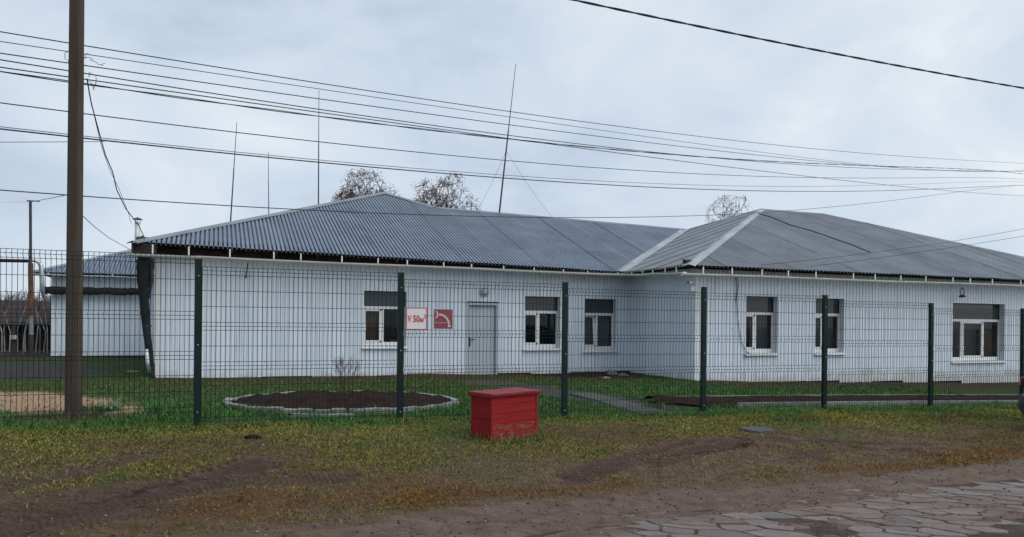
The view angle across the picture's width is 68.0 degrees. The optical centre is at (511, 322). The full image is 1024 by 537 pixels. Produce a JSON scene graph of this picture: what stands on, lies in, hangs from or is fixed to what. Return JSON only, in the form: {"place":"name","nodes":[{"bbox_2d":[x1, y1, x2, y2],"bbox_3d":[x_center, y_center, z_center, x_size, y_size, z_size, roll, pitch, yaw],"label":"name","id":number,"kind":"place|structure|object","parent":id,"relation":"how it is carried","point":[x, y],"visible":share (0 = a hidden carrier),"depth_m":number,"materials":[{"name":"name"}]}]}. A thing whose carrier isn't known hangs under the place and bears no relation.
{"place":"outdoors","nodes":[
{"label":"outdoors","id":0,"kind":"place"},
{"bbox_2d":[0,345,1023,536],"bbox_3d":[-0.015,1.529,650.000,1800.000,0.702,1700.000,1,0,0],"label":"ground","id":1,"kind":"structure","parent":0,"point":[422,522],"depth_m":7.44,"materials":[{"name":"green plant"}]},
{"bbox_2d":[0,326,2,352],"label":"birch tree","id":2,"kind":"object","parent":1,"relation":"on","point":[1,340],"visible":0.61,"depth_m":27.39,"materials":[{"name":"grey plant"}]},
{"bbox_2d":[2,304,10,352],"bbox_3d":[-18.470,0.316,27.710,0.357,1.997,0.125,1,0,0],"label":"birch tree","id":3,"kind":"object","parent":1,"relation":"on","point":[4,308],"visible":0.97,"depth_m":27.69,"materials":[{"name":"grey plant"}]},
{"bbox_2d":[3,299,9,351],"bbox_3d":[-18.759,0.210,28.200,0.252,2.202,0.156,1,0,29],"label":"birch tree","id":4,"kind":"object","parent":1,"relation":"on","point":[4,326],"visible":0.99,"depth_m":28.19,"materials":[{"name":"grey plant"}]},
{"bbox_2d":[10,326,17,355],"bbox_3d":[-16.499,0.647,25.142,0.200,1.081,0.267,1,0,-21],"label":"lamp post","id":5,"kind":"object","parent":1,"relation":"on","point":[14,339],"visible":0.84,"depth_m":25.13,"materials":[{"name":"brown metal"}]},
{"bbox_2d":[17,306,25,351],"bbox_3d":[-18.426,0.348,28.500,0.328,1.934,0.047,1,0,0],"label":"birch tree","id":6,"kind":"object","parent":1,"relation":"on","point":[17,331],"visible":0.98,"depth_m":28.48,"materials":[{"name":"grey plant"}]},
{"bbox_2d":[0,323,49,325],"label":"rail fence","id":7,"kind":"object","parent":1,"relation":"on","point":[25,324],"visible":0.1,"depth_m":26.55,"materials":[{"name":"metal"}]},
{"bbox_2d":[0,300,50,349],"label":"wooden shed","id":8,"kind":"structure","parent":1,"relation":"on","point":[22,304],"depth_m":30.27,"materials":[{"name":"wood"}]},
{"bbox_2d":[1,289,49,300],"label":"treeline","id":9,"kind":"object","parent":1,"relation":"on","point":[8,297],"visible":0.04,"depth_m":83.70,"materials":[{"name":"plant"}]},
{"bbox_2d":[23,303,27,352],"bbox_3d":[-17.357,0.255,27.183,0.420,2.150,0.154,1,0,0],"label":"birch tree","id":10,"kind":"object","parent":1,"relation":"on","point":[24,336],"visible":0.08,"depth_m":27.19,"materials":[{"name":"grey plant"}]},
{"bbox_2d":[27,200,39,355],"bbox_3d":[-14.952,-1.378,23.662,0.350,4.852,0.139,1,0,-22],"label":"rusty mast","id":11,"kind":"object","parent":1,"relation":"on","point":[31,295],"visible":0.85,"depth_m":23.61,"materials":[{"name":"metal"}]},
{"bbox_2d":[35,308,38,352],"bbox_3d":[-17.506,0.380,27.995,0.192,1.900,0.114,1,0,-22],"label":"birch tree","id":12,"kind":"object","parent":1,"relation":"on","point":[37,334],"visible":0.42,"depth_m":27.98,"materials":[{"name":"grey plant"}]},
{"bbox_2d":[34,302,45,352],"bbox_3d":[-17.621,0.277,28.308,0.467,2.107,0.177,1,0,-16],"label":"birch tree","id":13,"kind":"object","parent":1,"relation":"on","point":[41,322],"visible":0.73,"depth_m":28.29,"materials":[{"name":"grey plant"}]},
{"bbox_2d":[44,307,47,352],"bbox_3d":[-17.074,0.377,27.800,0.170,1.917,0.048,1,0,0],"label":"birch tree","id":14,"kind":"object","parent":1,"relation":"on","point":[47,332],"visible":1,"depth_m":27.79,"materials":[{"name":"grey plant"}]},
{"bbox_2d":[64,0,104,417],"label":"utility pole","id":15,"kind":"object","parent":1,"relation":"on","point":[74,230],"visible":0.94,"depth_m":10.01,"materials":[{"name":"wood"}]},
{"bbox_2d":[83,216,139,252],"bbox_3d":[-6.891,-1.445,13.231,0.010,0.109,5.854,1,0,-19],"label":"drop cable","id":16,"kind":"object","parent":15,"relation":"attached to","point":[107,236],"visible":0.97,"depth_m":12.21,"materials":[{"name":"black rubber"}]},
{"bbox_2d":[0,53,1004,171],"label":"overhead wire","id":17,"kind":"object","parent":15,"relation":"attached to","point":[405,110],"visible":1,"depth_m":13.24,"materials":[{"name":"black metal"}]},
{"bbox_2d":[0,186,1006,217],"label":"overhead wire","id":18,"kind":"object","parent":15,"relation":"attached to","point":[407,214],"visible":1,"depth_m":13.46,"materials":[{"name":"black metal"}]},
{"bbox_2d":[0,41,1016,171],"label":"overhead wire","id":19,"kind":"object","parent":15,"relation":"attached to","point":[395,100],"visible":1,"depth_m":13.12,"materials":[{"name":"black metal"}]},
{"bbox_2d":[0,67,1017,195],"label":"overhead wire","id":20,"kind":"object","parent":15,"relation":"attached to","point":[403,124],"visible":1,"depth_m":13.13,"materials":[{"name":"black metal"}]},
{"bbox_2d":[0,128,1020,191],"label":"overhead wire","id":21,"kind":"object","parent":15,"relation":"attached to","point":[415,170],"visible":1,"depth_m":13.39,"materials":[{"name":"black metal"}]},
{"bbox_2d":[0,71,1021,173],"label":"overhead wire","id":22,"kind":"object","parent":15,"relation":"attached to","point":[34,76],"visible":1,"depth_m":13.04,"materials":[{"name":"black metal"}]},
{"bbox_2d":[0,59,1023,171],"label":"overhead wire","id":23,"kind":"object","parent":15,"relation":"attached to","point":[393,119],"visible":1,"depth_m":13.07,"materials":[{"name":"black metal"}]},
{"bbox_2d":[0,31,1023,163],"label":"overhead wire","id":24,"kind":"object","parent":15,"relation":"attached to","point":[405,96],"visible":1,"depth_m":13.22,"materials":[{"name":"black metal"}]},
{"bbox_2d":[0,102,1023,179],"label":"overhead wire","id":25,"kind":"object","parent":15,"relation":"attached to","point":[399,150],"visible":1,"depth_m":13.11,"materials":[{"name":"black metal"}]},
{"bbox_2d":[0,126,1023,186],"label":"overhead wire","id":26,"kind":"object","parent":15,"relation":"attached to","point":[432,169],"visible":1,"depth_m":13.79,"materials":[{"name":"black metal"}]},
{"bbox_2d":[94,402,126,408],"bbox_3d":[-5.749,1.210,10.895,0.497,0.098,0.532,1,0,-16],"label":"broadleaf weed","id":27,"kind":"object","parent":1,"relation":"on","point":[115,404],"visible":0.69,"depth_m":10.88,"materials":[{"name":"green plant"}]},
{"bbox_2d":[244,434,261,438],"bbox_3d":[-2.966,1.312,8.686,0.164,0.055,0.158,1,0,43],"label":"clod","id":28,"kind":"object","parent":1,"relation":"on","point":[251,436],"visible":1,"depth_m":8.64,"materials":[{"name":"soil"}]},
{"bbox_2d":[223,390,458,417],"bbox_3d":[-2.765,1.277,12.613,3.138,0.247,3.633,1,0,40],"label":"flower bed","id":29,"kind":"object","parent":1,"relation":"on","point":[414,399],"visible":0.72,"depth_m":12.00,"materials":[{"name":"soil"}]},
{"bbox_2d":[330,355,361,394],"bbox_3d":[-2.813,0.957,12.811,0.546,0.826,0.647,1,0,-23],"label":"bare shrub","id":30,"kind":"object","parent":29,"relation":"in","point":[342,367],"visible":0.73,"depth_m":12.76,"materials":[{"name":"brown plant"}]},
{"bbox_2d":[331,168,401,200],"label":"oak tree","id":31,"kind":"object","parent":1,"relation":"on","point":[353,193],"visible":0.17,"depth_m":45.49,"materials":[{"name":"brown plant"}]},
{"bbox_2d":[358,420,376,423],"bbox_3d":[-1.946,1.343,10.195,0.276,0.049,0.216,1,0,0],"label":"clod","id":32,"kind":"object","parent":1,"relation":"on","point":[371,421],"visible":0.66,"depth_m":10.15,"materials":[{"name":"soil"}]},
{"bbox_2d":[411,170,481,209],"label":"oak tree","id":33,"kind":"object","parent":1,"relation":"on","point":[443,199],"visible":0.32,"depth_m":46.48,"materials":[{"name":"brown plant"}]},
{"bbox_2d":[468,387,540,440],"bbox_3d":[-0.087,1.167,9.605,0.433,0.618,0.878,1,0,45],"label":"red box","id":34,"kind":"object","parent":1,"relation":"on","point":[506,412],"visible":0.94,"depth_m":9.40,"materials":[{"name":"paint"}]},
{"bbox_2d":[0,368,1015,430],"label":"lawn grass","id":35,"kind":"structure","parent":1,"relation":"on","point":[106,421],"depth_m":14.29,"materials":[{"name":"green plant"}]},
{"bbox_2d":[3,374,1012,469],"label":"fallen leaves","id":36,"kind":"object","parent":1,"relation":"on","point":[395,413],"visible":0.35,"depth_m":15.55,"materials":[{"name":"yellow plant"}]},
{"bbox_2d":[0,402,1023,536],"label":"verge grass","id":37,"kind":"structure","parent":1,"relation":"on","point":[787,416],"depth_m":8.94,"materials":[{"name":"green plant"}]},
{"bbox_2d":[0,248,1023,426],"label":"fence","id":38,"kind":"object","parent":1,"relation":"on","point":[197,335],"visible":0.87,"depth_m":10.79,"materials":[{"name":"green metal"}]},
{"bbox_2d":[406,307,426,329],"bbox_3d":[-1.324,-0.051,10.533,0.299,0.308,0.006,1,0,-21],"label":"volume sign","id":39,"kind":"object","parent":38,"relation":"attached to","point":[416,318],"visible":1,"depth_m":10.53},
{"bbox_2d":[433,309,452,328],"bbox_3d":[-0.967,-0.046,10.674,0.283,0.286,0.006,1,0,-21],"label":"hydrant sign","id":40,"kind":"object","parent":38,"relation":"attached to","point":[442,318],"visible":1,"depth_m":10.67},
{"bbox_2d":[0,420,1023,536],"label":"mud clods","id":41,"kind":"object","parent":1,"relation":"on","point":[561,491],"visible":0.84,"depth_m":6.87,"materials":[{"name":"brown soil"}]},
{"bbox_2d":[34,396,1004,446],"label":"tall grass tufts","id":42,"kind":"object","parent":1,"relation":"on","point":[511,437],"visible":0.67,"depth_m":10.22,"materials":[{"name":"green plant"}]},
{"bbox_2d":[27,192,1023,382],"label":"long building","id":43,"kind":"structure","parent":1,"relation":"on","point":[462,246],"depth_m":20.33,"materials":[{"name":"white plastic"}]},
{"bbox_2d":[1,259,49,301],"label":"silver pipe","id":44,"kind":"object","parent":43,"relation":"attached to","point":[41,278],"visible":0.82,"depth_m":24.49,"materials":[{"name":"silver metal"}]},
{"bbox_2d":[46,286,138,295],"bbox_3d":[-14.073,-1.048,25.595,3.109,0.295,0.430,1,0,-22],"label":"wall pipe","id":45,"kind":"object","parent":43,"relation":"attached to","point":[122,291],"depth_m":25.50,"materials":[{"name":"metal"}]},
{"bbox_2d":[86,78,144,237],"bbox_3d":[-7.058,-2.647,13.749,0.017,1.625,6.427,1,0,-19],"label":"drop cable","id":46,"kind":"object","parent":43,"relation":"attached to","point":[109,164],"visible":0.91,"depth_m":12.52,"materials":[{"name":"black rubber"}]},
{"bbox_2d":[87,81,130,221],"bbox_3d":[-6.625,-2.631,12.594,0.008,1.456,4.509,1,0,-20],"label":"drop cable","id":47,"kind":"object","parent":46,"relation":"attached to","point":[102,149],"visible":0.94,"depth_m":11.66,"materials":[{"name":"black rubber"}]},
{"bbox_2d":[133,217,142,239],"bbox_3d":[-8.967,-2.068,18.171,0.240,0.895,0.240,1,0,0],"label":"vent pipe","id":48,"kind":"object","parent":43,"relation":"attached to","point":[137,231],"visible":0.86,"depth_m":18.12,"materials":[{"name":"metal"}]},
{"bbox_2d":[136,257,155,378],"bbox_3d":[-8.074,-0.107,16.725,0.381,2.812,0.415,1,0,0],"label":"leaning pipe","id":49,"kind":"object","parent":43,"relation":"attached to","point":[146,326],"visible":0.73,"depth_m":16.71,"materials":[{"name":"black metal"}]},
{"bbox_2d":[230,123,236,220],"bbox_3d":[-8.109,-4.167,22.048,0.199,3.307,0.089,1,0,-22],"label":"antenna mast","id":50,"kind":"object","parent":43,"relation":"on","point":[233,179],"visible":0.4,"depth_m":22.04,"materials":[{"name":"metal"}]},
{"bbox_2d":[268,153,268,213],"bbox_3d":[-7.786,-4.242,24.324,0.066,2.449,0.065,1,0,23],"label":"antenna mast","id":51,"kind":"object","parent":43,"relation":"on","point":[268,183],"visible":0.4,"depth_m":24.31,"materials":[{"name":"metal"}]},
{"bbox_2d":[318,117,318,203],"bbox_3d":[-6.109,-5.325,24.012,0.089,4.027,0.089,1,0,-22],"label":"antenna mast","id":52,"kind":"object","parent":43,"relation":"on","point":[318,160],"visible":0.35,"depth_m":23.99,"materials":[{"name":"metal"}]},
{"bbox_2d":[366,311,377,339],"bbox_3d":[-3.612,-0.086,19.213,0.440,1.300,0.060,1,0,-20],"label":"curtain","id":53,"kind":"object","parent":43,"relation":"hanging from","point":[372,317],"visible":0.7,"depth_m":19.23,"materials":[{"name":"beige fabric"}]},
{"bbox_2d":[362,290,407,348],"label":"window","id":54,"kind":"structure","parent":43,"relation":"in","point":[371,303],"depth_m":19.17,"materials":[{"name":"white plastic"}]},
{"bbox_2d":[384,322,396,341],"bbox_3d":[-3.091,0.285,19.443,0.670,0.608,0.257,1,0,-24],"label":"pot plant","id":55,"kind":"object","parent":43,"relation":"on","point":[388,332],"visible":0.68,"depth_m":19.40,"materials":[{"name":"green plant"}]},
{"bbox_2d":[466,301,498,374],"bbox_3d":[-0.801,0.488,20.016,0.890,2.068,0.150,1,0,-21],"label":"door","id":56,"kind":"structure","parent":43,"relation":"in","point":[477,311],"depth_m":20.04,"materials":[{"name":"grey metal"}]},
{"bbox_2d":[480,274,488,295],"bbox_3d":[-0.709,-0.977,19.930,0.250,0.575,0.106,1,0,-21],"label":"bulkhead lamp","id":57,"kind":"object","parent":43,"relation":"attached to","point":[485,291],"visible":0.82,"depth_m":19.91,"materials":[{"name":"white glass"}]},
{"bbox_2d":[479,64,548,212],"bbox_3d":[0.179,-6.021,25.746,2.743,5.478,0.288,1,0,-15],"label":"antenna mast","id":58,"kind":"object","parent":43,"relation":"on","point":[505,157],"visible":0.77,"depth_m":25.57,"materials":[{"name":"metal"}]},
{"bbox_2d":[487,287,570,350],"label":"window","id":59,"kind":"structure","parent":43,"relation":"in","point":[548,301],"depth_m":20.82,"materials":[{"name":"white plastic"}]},
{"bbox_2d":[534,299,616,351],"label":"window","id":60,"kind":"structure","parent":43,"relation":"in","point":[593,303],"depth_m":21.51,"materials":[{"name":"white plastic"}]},
{"bbox_2d":[585,316,610,345],"bbox_3d":[2.338,0.063,21.580,1.070,1.420,0.038,1,0,-21],"label":"window blind","id":61,"kind":"object","parent":43,"relation":"hanging from","point":[606,324],"depth_m":21.66,"materials":[{"name":"grey fabric"}]},
{"bbox_2d":[687,277,716,290],"bbox_3d":[4.644,-0.966,18.688,0.949,0.411,0.146,1,0,-31],"label":"security camera","id":62,"kind":"object","parent":43,"relation":"attached to","point":[692,288],"visible":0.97,"depth_m":18.57,"materials":[{"name":"white plastic"}]},
{"bbox_2d":[735,277,749,357],"bbox_3d":[5.871,-0.123,19.165,0.579,2.060,0.034,1,0,-22],"label":"wall cable","id":63,"kind":"object","parent":43,"relation":"attached to","point":[737,315],"depth_m":19.10,"materials":[{"name":"black rubber"}]},
{"bbox_2d":[734,287,779,355],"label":"window","id":64,"kind":"structure","parent":43,"relation":"in","point":[750,303],"depth_m":19.63,"materials":[{"name":"white plastic"}]},
{"bbox_2d":[749,315,768,348],"bbox_3d":[6.473,0.215,19.878,0.620,1.200,0.038,1,0,-21],"label":"window","id":65,"kind":"structure","parent":43,"relation":"hanging from","point":[763,344],"depth_m":19.90,"materials":[{"name":"grey glass"}]},
{"bbox_2d":[758,213,870,252],"bbox_3d":[9.628,-2.922,24.424,0.262,1.702,4.245,1,0,-33],"label":"roof cable","id":66,"kind":"object","parent":43,"relation":"on","point":[814,231],"visible":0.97,"depth_m":24.44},
{"bbox_2d":[815,313,833,347],"bbox_3d":[8.318,0.233,20.625,1.100,1.200,0.038,1,0,-21],"label":"window","id":67,"kind":"structure","parent":43,"relation":"hanging from","point":[831,321],"depth_m":20.77,"materials":[{"name":"grey glass"}]},
{"bbox_2d":[806,293,846,354],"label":"window","id":68,"kind":"structure","parent":43,"relation":"in","point":[836,312],"depth_m":20.48,"materials":[{"name":"white plastic"}]},
{"bbox_2d":[764,229,1020,264],"bbox_3d":[14.728,-2.916,23.868,20.002,3.188,0.011,1,0,-31],"label":"drop cable","id":69,"kind":"object","parent":43,"relation":"attached to","point":[887,250],"visible":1,"depth_m":21.21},
{"bbox_2d":[816,236,1021,265],"bbox_3d":[16.046,-2.854,23.716,19.002,3.037,0.011,1,0,-28],"label":"drop cable","id":70,"kind":"object","parent":43,"relation":"attached to","point":[917,252],"visible":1,"depth_m":21.26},
{"bbox_2d":[958,287,965,297],"bbox_3d":[12.790,-0.911,21.703,0.228,0.408,0.377,1,0,-44],"label":"wall lamp","id":71,"kind":"object","parent":43,"relation":"hanging from","point":[962,296],"visible":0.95,"depth_m":21.62,"materials":[{"name":"black plastic"}]},
{"bbox_2d":[952,322,975,356],"bbox_3d":[13.232,0.282,22.542,1.550,1.600,0.062,1,0,-21],"label":"window","id":72,"kind":"structure","parent":43,"relation":"hanging from","point":[970,332],"depth_m":22.68,"materials":[{"name":"grey glass"}]},
{"bbox_2d":[951,303,1006,371],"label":"window","id":73,"kind":"structure","parent":43,"relation":"in","point":[995,322],"depth_m":22.64,"materials":[{"name":"white plastic"}]},
{"bbox_2d":[979,330,991,356],"bbox_3d":[14.314,0.668,22.923,0.550,0.850,0.060,1,0,-20],"label":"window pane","id":74,"kind":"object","parent":43,"relation":"hanging from","point":[987,337],"visible":0.51,"depth_m":22.94,"materials":[{"name":"brown glass"}]},
{"bbox_2d":[526,372,642,377],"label":"earth bank","id":75,"kind":"structure","parent":1,"relation":"on","point":[601,375],"depth_m":20.19,"materials":[{"name":"soil"}]},
{"bbox_2d":[607,371,618,374],"bbox_3d":[2.720,1.387,20.524,0.362,0.142,0.342,1,0,0],"label":"stone","id":76,"kind":"object","parent":1,"relation":"on","point":[612,373],"visible":0.66,"depth_m":20.41,"materials":[{"name":"grey stone"}]},
{"bbox_2d":[570,392,668,413],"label":"slab path","id":77,"kind":"structure","parent":1,"relation":"on","point":[617,403],"depth_m":13.67,"materials":[{"name":"grey concrete"}]},
{"bbox_2d":[705,194,752,222],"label":"birch tree","id":78,"kind":"object","parent":1,"relation":"on","point":[730,211],"visible":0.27,"depth_m":49.83,"materials":[{"name":"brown plant"}]},
{"bbox_2d":[739,426,773,433],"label":"flat slab","id":79,"kind":"structure","parent":1,"relation":"on","point":[759,430],"depth_m":10.58,"materials":[{"name":"grey concrete"}]},
{"bbox_2d":[643,394,1017,408],"bbox_3d":[8.245,1.633,15.816,12.008,0.474,1.308,1,0,-22],"label":"garden bed","id":80,"kind":"object","parent":1,"relation":"on","point":[842,400],"visible":0.66,"depth_m":14.74,"materials":[{"name":"soil"}]},
{"bbox_2d":[1017,376,1023,414],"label":"parked car","id":81,"kind":"object","parent":1,"relation":"on","point":[1020,403],"visible":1,"depth_m":11.67,"materials":[{"name":"red paint"}]},
{"bbox_2d":[0,0,1023,300],"label":"sky","id":82,"kind":"structure","parent":0,"point":[574,60],"materials":[{"name":"grey"}]},
{"bbox_2d":[525,479,1023,536],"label":"road","id":83,"kind":"structure","parent":0,"point":[904,522],"depth_m":6.16,"materials":[{"name":"grey stone"}]},
{"bbox_2d":[571,0,1023,88],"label":"service cable","id":84,"kind":"object","parent":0,"point":[698,26],"visible":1,"depth_m":10.03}
]}

